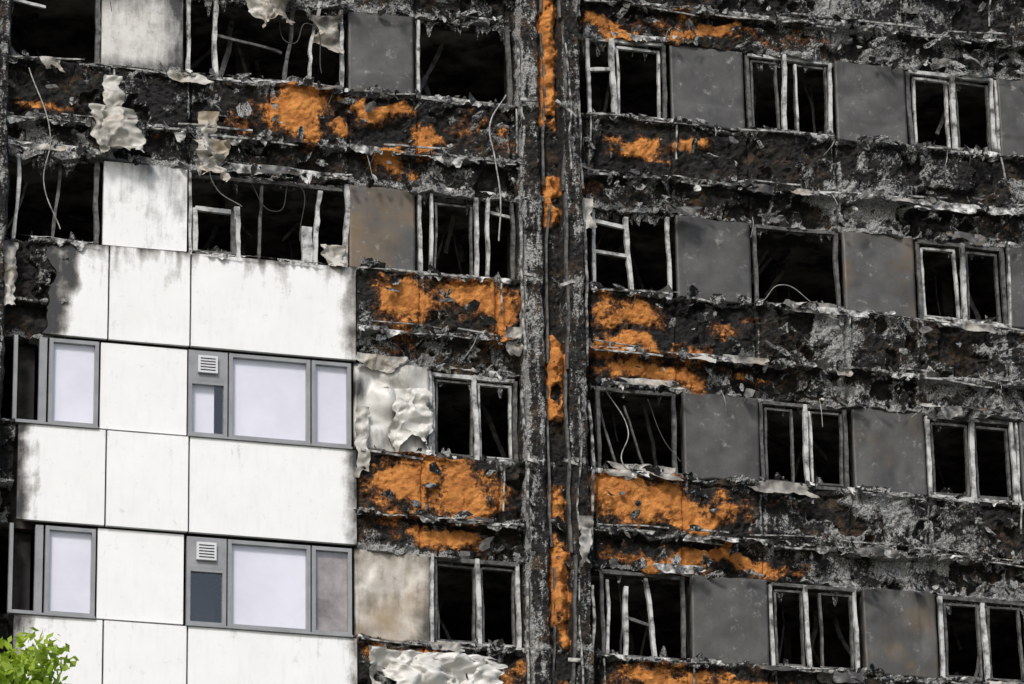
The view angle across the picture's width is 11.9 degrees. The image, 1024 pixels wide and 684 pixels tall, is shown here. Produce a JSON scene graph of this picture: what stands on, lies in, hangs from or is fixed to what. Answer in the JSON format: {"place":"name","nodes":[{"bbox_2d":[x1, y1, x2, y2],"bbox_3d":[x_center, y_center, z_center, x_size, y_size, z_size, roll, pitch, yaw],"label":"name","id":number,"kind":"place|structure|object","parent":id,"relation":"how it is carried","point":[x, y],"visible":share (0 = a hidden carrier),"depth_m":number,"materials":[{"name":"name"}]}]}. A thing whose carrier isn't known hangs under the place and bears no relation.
{"place":"outdoors","nodes":[
{"label":"outdoors","id":0,"kind":"place"},
{"bbox_2d":[0,0,13,526],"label":"charred pier","id":1,"kind":"structure","parent":0,"point":[6,8],"depth_m":64.44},
{"bbox_2d":[105,430,187,532],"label":"white cladding panel","id":2,"kind":"structure","parent":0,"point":[146,481],"depth_m":63.42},
{"bbox_2d":[353,364,429,453],"bbox_3d":[-1.580,0.876,64.769,1.010,1.230,0.227,5,-23,-14],"label":"window infill panel","id":3,"kind":"object","parent":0,"point":[374,395],"visible":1,"depth_m":64.74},
{"bbox_2d":[511,0,594,683],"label":"charred pier","id":4,"kind":"structure","parent":0,"point":[544,596],"depth_m":65.59,"materials":[{"name":"concrete"}]},
{"bbox_2d":[539,0,577,683],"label":"pier rails","id":5,"kind":"object","parent":4,"relation":"attached to","point":[575,559],"visible":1,"depth_m":65.46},
{"label":"ground","id":6,"kind":"structure","parent":0,"visible":0},
{"bbox_2d":[0,623,78,683],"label":"tree","id":7,"kind":"object","parent":6,"relation":"on","point":[28,660],"visible":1,"depth_m":31.04,"materials":[{"name":"green plant"}]},
{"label":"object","id":8,"kind":"object","parent":6,"relation":"on","visible":0},
{"bbox_2d":[0,0,1021,683],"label":"structural walls","id":9,"kind":"structure","parent":8,"relation":"attached to","point":[504,624],"depth_m":65.92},
{"bbox_2d":[0,613,8,661],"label":"charred spandrel","id":10,"kind":"object","parent":9,"relation":"attached to","point":[4,619],"visible":0.46,"depth_m":62.33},
{"bbox_2d":[0,418,14,528],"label":"charred spandrel","id":11,"kind":"object","parent":9,"relation":"attached to","point":[7,431],"visible":1,"depth_m":63.09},
{"bbox_2d":[3,237,69,346],"bbox_3d":[-6.741,-0.722,64.008,1.916,1.422,0.432,5,-23,-14],"label":"charred spandrel","id":12,"kind":"object","parent":9,"relation":"attached to","point":[25,315],"visible":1,"depth_m":64.14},
{"bbox_2d":[9,346,215,625],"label":"window dark reveals","id":13,"kind":"structure","parent":9,"relation":"attached to","point":[202,602],"depth_m":63.61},
{"bbox_2d":[96,528,183,625],"bbox_3d":[-4.769,3.012,62.995,1.120,1.220,0.063,5,-23,-14],"label":"white window infill","id":14,"kind":"object","parent":13,"relation":"attached to","point":[139,577],"depth_m":62.96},
{"bbox_2d":[99,342,186,436],"bbox_3d":[-4.801,0.619,63.985,1.140,1.200,0.063,5,-23,-14],"label":"white window infill","id":15,"kind":"object","parent":13,"relation":"attached to","point":[143,389],"depth_m":63.95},
{"bbox_2d":[196,355,217,560],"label":"vent grilles","id":16,"kind":"object","parent":13,"relation":"attached to","point":[197,542],"visible":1,"depth_m":63.33,"materials":[{"name":"plastic"}]},
{"bbox_2d":[316,551,346,631],"bbox_3d":[-2.350,3.247,63.642,0.450,1.160,0.010,5,-23,-14],"label":"stained blind","id":17,"kind":"object","parent":13,"relation":"attached to","point":[331,591],"visible":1,"depth_m":63.65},
{"bbox_2d":[7,335,351,634],"bbox_3d":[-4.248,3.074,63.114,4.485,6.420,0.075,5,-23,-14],"label":"window frames intact","id":18,"kind":"object","parent":9,"relation":"attached to","point":[223,378],"depth_m":63.59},
{"bbox_2d":[48,344,345,628],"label":"window blinds","id":19,"kind":"object","parent":18,"relation":"in","point":[268,586],"depth_m":63.77,"materials":[{"name":"fabric"}]},
{"bbox_2d":[7,420,352,637],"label":"window sills","id":20,"kind":"structure","parent":9,"relation":"attached to","point":[11,613],"depth_m":63.28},
{"bbox_2d":[8,58,518,206],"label":"charred spandrel","id":21,"kind":"object","parent":9,"relation":"attached to","point":[172,103],"visible":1,"depth_m":65.94,"materials":[{"name":"concrete"}]},
{"bbox_2d":[213,0,514,36],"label":"charred spandrel","id":22,"kind":"object","parent":9,"relation":"attached to","point":[491,8],"visible":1,"depth_m":67.28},
{"bbox_2d":[353,549,429,643],"bbox_3d":[-1.552,3.309,63.824,1.010,1.238,0.115,5,-23,-14],"label":"window infill panel","id":23,"kind":"object","parent":9,"relation":"attached to","point":[391,597],"visible":1,"depth_m":63.82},
{"bbox_2d":[353,266,522,383],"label":"charred spandrel","id":24,"kind":"object","parent":9,"relation":"attached to","point":[417,297],"visible":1,"depth_m":65.44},
{"bbox_2d":[353,451,524,568],"bbox_3d":[-0.946,2.187,64.488,2.276,1.431,0.421,5,-23,-14],"label":"charred spandrel","id":25,"kind":"object","parent":9,"relation":"attached to","point":[468,484],"visible":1,"depth_m":64.44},
{"bbox_2d":[357,637,526,683],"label":"charred spandrel","id":26,"kind":"object","parent":9,"relation":"attached to","point":[514,661],"visible":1,"depth_m":63.65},
{"bbox_2d":[12,13,997,651],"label":"interior battens","id":27,"kind":"object","parent":9,"relation":"attached to","point":[946,297],"visible":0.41,"depth_m":67.67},
{"bbox_2d":[0,0,1023,679],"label":"windows","id":28,"kind":"structure","parent":9,"relation":"attached to","point":[66,28],"depth_m":67.89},
{"bbox_2d":[7,20,985,678],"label":"interior wreckage","id":29,"kind":"object","parent":28,"relation":"on","point":[459,252],"visible":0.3,"depth_m":67.19,"materials":[{"name":"metal"}]},
{"bbox_2d":[577,0,1023,84],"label":"charred spandrel","id":30,"kind":"object","parent":9,"relation":"attached to","point":[718,33],"visible":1,"depth_m":68.79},
{"bbox_2d":[580,112,1023,251],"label":"charred spandrel","id":31,"kind":"object","parent":9,"relation":"attached to","point":[778,157],"visible":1,"depth_m":67.70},
{"bbox_2d":[583,283,1023,424],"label":"charred spandrel","id":32,"kind":"object","parent":9,"relation":"attached to","point":[614,316],"visible":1,"depth_m":66.70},
{"bbox_2d":[587,468,1023,605],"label":"charred spandrel","id":33,"kind":"object","parent":9,"relation":"attached to","point":[826,518],"visible":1,"depth_m":65.69,"materials":[{"name":"concrete"}]},
{"bbox_2d":[594,651,1022,683],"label":"charred spandrel","id":34,"kind":"object","parent":9,"relation":"attached to","point":[640,670],"visible":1,"depth_m":64.48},
{"bbox_2d":[8,0,1023,683],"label":"charred flakes","id":35,"kind":"object","parent":8,"relation":"on","point":[244,112],"visible":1,"depth_m":66.18,"materials":[{"name":"black"}]},
{"bbox_2d":[4,240,18,304],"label":"torn cladding","id":36,"kind":"structure","parent":35,"relation":"attached to","point":[10,273],"depth_m":63.93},
{"bbox_2d":[28,68,60,228],"bbox_3d":[-6.120,-2.580,64.773,0.555,2.206,0.187,17,-28,-36],"label":"hanging cable","id":37,"kind":"object","parent":35,"relation":"attached to","point":[49,147],"visible":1,"depth_m":64.71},
{"bbox_2d":[8,153,94,176],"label":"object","id":38,"kind":"object","parent":35,"relation":"attached to","point":[69,165],"visible":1,"depth_m":64.95,"materials":[{"name":"plastic"}]},
{"bbox_2d":[13,234,91,250],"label":"melted sill","id":39,"kind":"structure","parent":35,"relation":"attached to","point":[80,245],"depth_m":64.38,"materials":[{"name":"metal"}]},
{"bbox_2d":[8,139,101,157],"bbox_3d":[-6.053,-2.526,64.776,1.300,0.202,0.049,5,-23,-14],"label":"melted edge","id":40,"kind":"object","parent":35,"relation":"attached to","point":[68,149],"visible":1,"depth_m":64.81,"materials":[{"name":"metal"}]},
{"bbox_2d":[12,614,102,683],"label":"white cladding panel","id":41,"kind":"structure","parent":35,"relation":"attached to","point":[82,638],"depth_m":62.32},
{"bbox_2d":[16,423,105,526],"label":"white cladding panel","id":42,"kind":"structure","parent":35,"relation":"attached to","point":[60,474],"depth_m":63.15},
{"bbox_2d":[42,243,108,339],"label":"white cladding panel","id":43,"kind":"structure","parent":35,"relation":"attached to","point":[80,283],"depth_m":64.18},
{"bbox_2d":[102,75,124,106],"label":"torn cladding","id":44,"kind":"structure","parent":35,"relation":"attached to","point":[113,94],"depth_m":65.20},
{"bbox_2d":[89,103,145,152],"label":"torn cladding","id":45,"kind":"structure","parent":35,"relation":"attached to","point":[115,127],"depth_m":64.95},
{"bbox_2d":[101,0,182,71],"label":"white window infill","id":46,"kind":"object","parent":35,"relation":"attached to","point":[143,34],"depth_m":65.91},
{"bbox_2d":[102,161,186,252],"bbox_3d":[-4.855,-1.783,64.979,1.120,1.200,0.072,5,-23,-14],"label":"white window infill","id":47,"kind":"object","parent":35,"relation":"attached to","point":[144,206],"depth_m":64.94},
{"bbox_2d":[103,620,186,683],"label":"white cladding panel","id":48,"kind":"structure","parent":35,"relation":"attached to","point":[140,653],"depth_m":62.53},
{"bbox_2d":[108,246,189,346],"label":"white cladding panel","id":49,"kind":"structure","parent":35,"relation":"attached to","point":[149,296],"depth_m":64.42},
{"bbox_2d":[159,68,212,84],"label":"curled cladding lip","id":50,"kind":"object","parent":35,"relation":"attached to","point":[197,78],"visible":1,"depth_m":65.68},
{"bbox_2d":[198,111,218,138],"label":"torn cladding","id":51,"kind":"structure","parent":35,"relation":"attached to","point":[206,118],"depth_m":65.49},
{"bbox_2d":[193,137,230,181],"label":"torn cladding","id":52,"kind":"structure","parent":35,"relation":"attached to","point":[212,154],"depth_m":65.16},
{"bbox_2d":[226,162,267,174],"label":"curled cladding lip","id":53,"kind":"object","parent":35,"relation":"attached to","point":[241,168],"visible":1,"depth_m":65.39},
{"bbox_2d":[7,115,515,167],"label":"melted ledge","id":54,"kind":"object","parent":35,"relation":"attached to","point":[446,161],"visible":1,"depth_m":65.52,"materials":[{"name":"metal"}]},
{"bbox_2d":[191,0,343,18],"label":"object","id":55,"kind":"object","parent":35,"relation":"attached to","point":[222,3],"visible":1,"depth_m":66.60,"materials":[{"name":"plastic"}]},
{"bbox_2d":[246,0,294,27],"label":"torn cladding","id":56,"kind":"structure","parent":35,"relation":"attached to","point":[265,10],"depth_m":66.33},
{"bbox_2d":[187,626,356,683],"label":"white cladding panel","id":57,"kind":"structure","parent":35,"relation":"attached to","point":[221,656],"depth_m":62.96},
{"bbox_2d":[188,437,356,545],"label":"white cladding panel","id":58,"kind":"structure","parent":35,"relation":"attached to","point":[246,489],"depth_m":63.83,"materials":[{"name":"metal"}]},
{"bbox_2d":[190,253,355,361],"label":"white cladding panel","id":59,"kind":"structure","parent":35,"relation":"attached to","point":[260,306],"depth_m":64.82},
{"bbox_2d":[190,250,331,265],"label":"melted sill","id":60,"kind":"structure","parent":59,"relation":"attached to","point":[222,256],"depth_m":64.92,"materials":[{"name":"metal"}]},
{"bbox_2d":[202,173,343,194],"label":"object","id":61,"kind":"object","parent":35,"relation":"attached to","point":[235,186],"visible":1,"depth_m":65.61,"materials":[{"name":"plastic"}]},
{"bbox_2d":[194,158,351,184],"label":"melted edge","id":62,"kind":"object","parent":35,"relation":"attached to","point":[198,162],"visible":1,"depth_m":65.61,"materials":[{"name":"metal"}]},
{"bbox_2d":[257,165,307,175],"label":"curled cladding lip","id":63,"kind":"object","parent":35,"relation":"attached to","point":[276,169],"visible":1,"depth_m":65.44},
{"bbox_2d":[354,405,370,477],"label":"torn cladding","id":64,"kind":"structure","parent":35,"relation":"attached to","point":[362,427],"depth_m":64.38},
{"bbox_2d":[369,645,386,683],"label":"torn cladding","id":65,"kind":"structure","parent":35,"relation":"attached to","point":[373,671],"depth_m":63.21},
{"bbox_2d":[348,11,413,97],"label":"window infill panel","id":66,"kind":"object","parent":35,"relation":"attached to","point":[380,51],"visible":1,"depth_m":66.77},
{"bbox_2d":[355,352,407,372],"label":"torn cladding","id":67,"kind":"structure","parent":35,"relation":"attached to","point":[378,362],"depth_m":64.89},
{"bbox_2d":[348,184,414,273],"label":"window infill panel","id":68,"kind":"object","parent":35,"relation":"attached to","point":[382,225],"visible":1,"depth_m":65.78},
{"bbox_2d":[384,387,434,451],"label":"torn cladding","id":69,"kind":"structure","parent":35,"relation":"attached to","point":[414,413],"depth_m":64.67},
{"bbox_2d":[370,646,507,683],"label":"torn cladding","id":70,"kind":"structure","parent":35,"relation":"attached to","point":[408,667],"depth_m":63.36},
{"bbox_2d":[365,511,523,530],"bbox_3d":[-0.900,2.350,64.216,2.200,0.145,0.057,5,-23,-14],"label":"melted ledge","id":71,"kind":"object","parent":35,"relation":"attached to","point":[424,520],"visible":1,"depth_m":64.30,"materials":[{"name":"metal"}]},
{"bbox_2d":[428,641,464,651],"bbox_3d":[-0.849,3.941,63.531,0.508,0.136,0.090,5,-23,-14],"label":"curled cladding lip","id":72,"kind":"object","parent":35,"relation":"attached to","point":[451,646],"visible":1,"depth_m":63.53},
{"bbox_2d":[415,20,504,44],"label":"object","id":73,"kind":"object","parent":35,"relation":"attached to","point":[429,25],"visible":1,"depth_m":67.34,"materials":[{"name":"plastic"}]},
{"bbox_2d":[419,194,508,214],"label":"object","id":74,"kind":"object","parent":35,"relation":"attached to","point":[468,203],"visible":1,"depth_m":66.35,"materials":[{"name":"plastic"}]},
{"bbox_2d":[421,95,514,110],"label":"melted sill","id":75,"kind":"structure","parent":35,"relation":"attached to","point":[478,104],"depth_m":66.68,"materials":[{"name":"metal"}]},
{"bbox_2d":[489,95,506,240],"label":"hanging cable","id":76,"kind":"object","parent":35,"relation":"hanging from","point":[496,167],"visible":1,"depth_m":66.24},
{"bbox_2d":[7,0,1013,683],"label":"dark scraps","id":77,"kind":"object","parent":35,"relation":"attached to","point":[749,392],"visible":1,"depth_m":66.32,"materials":[{"name":"metal"}]},
{"bbox_2d":[505,326,523,355],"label":"torn cladding","id":78,"kind":"structure","parent":35,"relation":"attached to","point":[512,348],"depth_m":65.49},
{"bbox_2d":[7,0,1023,683],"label":"spandrel rails","id":79,"kind":"object","parent":35,"relation":"attached to","point":[645,290],"visible":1,"depth_m":66.17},
{"bbox_2d":[11,0,1023,683],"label":"burnt window frames","id":80,"kind":"structure","parent":35,"relation":"attached to","point":[309,244],"depth_m":66.26,"materials":[{"name":"metal"}]},
{"bbox_2d":[309,13,343,56],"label":"torn cladding","id":81,"kind":"structure","parent":80,"relation":"attached to","point":[329,31],"depth_m":66.65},
{"bbox_2d":[320,244,347,266],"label":"torn cladding","id":82,"kind":"structure","parent":80,"relation":"attached to","point":[333,255],"depth_m":65.40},
{"bbox_2d":[33,0,1023,683],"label":"metal scraps","id":83,"kind":"object","parent":35,"relation":"attached to","point":[697,188],"visible":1,"depth_m":66.24,"materials":[{"name":"metal"}]},
{"bbox_2d":[582,198,596,229],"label":"torn cladding","id":84,"kind":"structure","parent":35,"relation":"attached to","point":[587,205],"depth_m":66.50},
{"bbox_2d":[582,41,660,59],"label":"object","id":85,"kind":"object","parent":35,"relation":"attached to","point":[600,47],"visible":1,"depth_m":67.81,"materials":[{"name":"plastic"}]},
{"bbox_2d":[595,210,670,225],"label":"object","id":86,"kind":"object","parent":35,"relation":"attached to","point":[637,217],"visible":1,"depth_m":66.92,"materials":[{"name":"plastic"}]},
{"bbox_2d":[608,461,674,473],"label":"torn cladding","id":87,"kind":"structure","parent":35,"relation":"attached to","point":[668,470],"depth_m":65.33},
{"bbox_2d":[619,377,685,388],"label":"curled cladding lip","id":88,"kind":"object","parent":35,"relation":"attached to","point":[639,381],"visible":1,"depth_m":65.72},
{"bbox_2d":[653,563,703,573],"bbox_3d":[2.199,3.000,64.840,0.709,0.137,0.071,5,-23,-14],"label":"curled cladding lip","id":89,"kind":"object","parent":35,"relation":"attached to","point":[666,568],"visible":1,"depth_m":64.83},
{"bbox_2d":[666,204,701,216],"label":"curled cladding lip","id":90,"kind":"object","parent":35,"relation":"attached to","point":[689,211],"visible":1,"depth_m":66.86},
{"bbox_2d":[683,534,726,544],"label":"curled cladding lip","id":91,"kind":"object","parent":35,"relation":"attached to","point":[696,538],"visible":1,"depth_m":65.10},
{"bbox_2d":[669,45,744,131],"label":"window infill panel","id":92,"kind":"object","parent":35,"relation":"attached to","point":[706,85],"visible":1,"depth_m":67.93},
{"bbox_2d":[674,215,751,305],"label":"window infill panel","id":93,"kind":"object","parent":35,"relation":"attached to","point":[713,256],"visible":1,"depth_m":66.92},
{"bbox_2d":[681,392,759,480],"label":"window infill panel","id":94,"kind":"object","parent":35,"relation":"attached to","point":[720,442],"visible":1,"depth_m":65.92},
{"bbox_2d":[689,575,768,664],"bbox_3d":[2.878,3.700,64.957,1.050,1.238,0.105,5,-23,-14],"label":"window infill panel","id":95,"kind":"object","parent":35,"relation":"attached to","point":[729,619],"visible":1,"depth_m":64.94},
{"bbox_2d":[725,354,769,364],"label":"curled cladding lip","id":96,"kind":"object","parent":35,"relation":"attached to","point":[743,359],"visible":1,"depth_m":66.21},
{"bbox_2d":[746,480,819,497],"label":"curled cladding lip","id":97,"kind":"object","parent":35,"relation":"attached to","point":[768,486],"visible":1,"depth_m":65.63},
{"bbox_2d":[594,344,1002,383],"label":"melted ledge","id":98,"kind":"object","parent":35,"relation":"attached to","point":[893,374],"visible":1,"depth_m":66.28,"materials":[{"name":"metal"}]},
{"bbox_2d":[589,169,1023,211],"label":"melted ledge","id":99,"kind":"object","parent":35,"relation":"attached to","point":[822,192],"visible":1,"depth_m":67.55,"materials":[{"name":"metal"}]},
{"bbox_2d":[600,527,1022,561],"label":"melted ledge","id":100,"kind":"object","parent":35,"relation":"attached to","point":[887,553],"visible":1,"depth_m":65.54,"materials":[{"name":"metal"}]},
{"bbox_2d":[620,0,1023,42],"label":"melted ledge","id":101,"kind":"object","parent":35,"relation":"attached to","point":[743,14],"visible":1,"depth_m":68.48,"materials":[{"name":"metal"}]},
{"bbox_2d":[823,669,857,682],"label":"curled cladding lip","id":102,"kind":"object","parent":35,"relation":"attached to","point":[840,676],"visible":1,"depth_m":64.83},
{"bbox_2d":[815,307,869,317],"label":"curled cladding lip","id":103,"kind":"object","parent":35,"relation":"attached to","point":[836,311],"visible":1,"depth_m":66.91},
{"bbox_2d":[833,61,907,144],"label":"window infill panel","id":104,"kind":"object","parent":35,"relation":"attached to","point":[870,100],"visible":1,"depth_m":68.51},
{"bbox_2d":[856,547,900,558],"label":"curled cladding lip","id":105,"kind":"object","parent":35,"relation":"attached to","point":[877,551],"visible":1,"depth_m":65.67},
{"bbox_2d":[841,231,916,317],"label":"window infill panel","id":106,"kind":"object","parent":35,"relation":"attached to","point":[878,273],"visible":1,"depth_m":67.50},
{"bbox_2d":[851,407,927,495],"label":"window infill panel","id":107,"kind":"object","parent":35,"relation":"attached to","point":[888,449],"visible":1,"depth_m":66.53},
{"bbox_2d":[861,588,938,678],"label":"window infill panel","id":108,"kind":"object","parent":35,"relation":"attached to","point":[899,633],"visible":1,"depth_m":65.53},
{"bbox_2d":[910,198,980,213],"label":"curled cladding lip","id":109,"kind":"object","parent":35,"relation":"attached to","point":[944,205],"visible":1,"depth_m":67.96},
{"bbox_2d":[937,405,961,419],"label":"curled cladding lip","id":110,"kind":"object","parent":35,"relation":"attached to","point":[949,412],"visible":1,"depth_m":66.74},
{"bbox_2d":[934,319,997,333],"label":"torn cladding","id":111,"kind":"structure","parent":35,"relation":"attached to","point":[978,327],"depth_m":67.48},
{"bbox_2d":[946,231,986,245],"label":"curled cladding lip","id":112,"kind":"object","parent":35,"relation":"attached to","point":[979,239],"visible":1,"depth_m":67.86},
{"bbox_2d":[996,78,1023,156],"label":"window infill panel","id":113,"kind":"object","parent":35,"relation":"attached to","point":[1010,94],"visible":1,"depth_m":69.02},
{"bbox_2d":[1006,247,1023,329],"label":"window infill panel","id":114,"kind":"object","parent":35,"relation":"attached to","point":[1017,278],"visible":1,"depth_m":68.03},
{"bbox_2d":[1017,421,1023,498],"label":"window infill panel","id":115,"kind":"object","parent":35,"relation":"attached to","point":[1021,437],"visible":1,"depth_m":67.06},
{"bbox_2d":[516,0,595,683],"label":"pier flashing","id":116,"kind":"object","parent":8,"relation":"on","point":[529,459],"visible":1,"depth_m":65.30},
{"bbox_2d":[579,515,593,566],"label":"torn cladding","id":117,"kind":"structure","parent":116,"relation":"attached to","point":[585,537],"depth_m":64.43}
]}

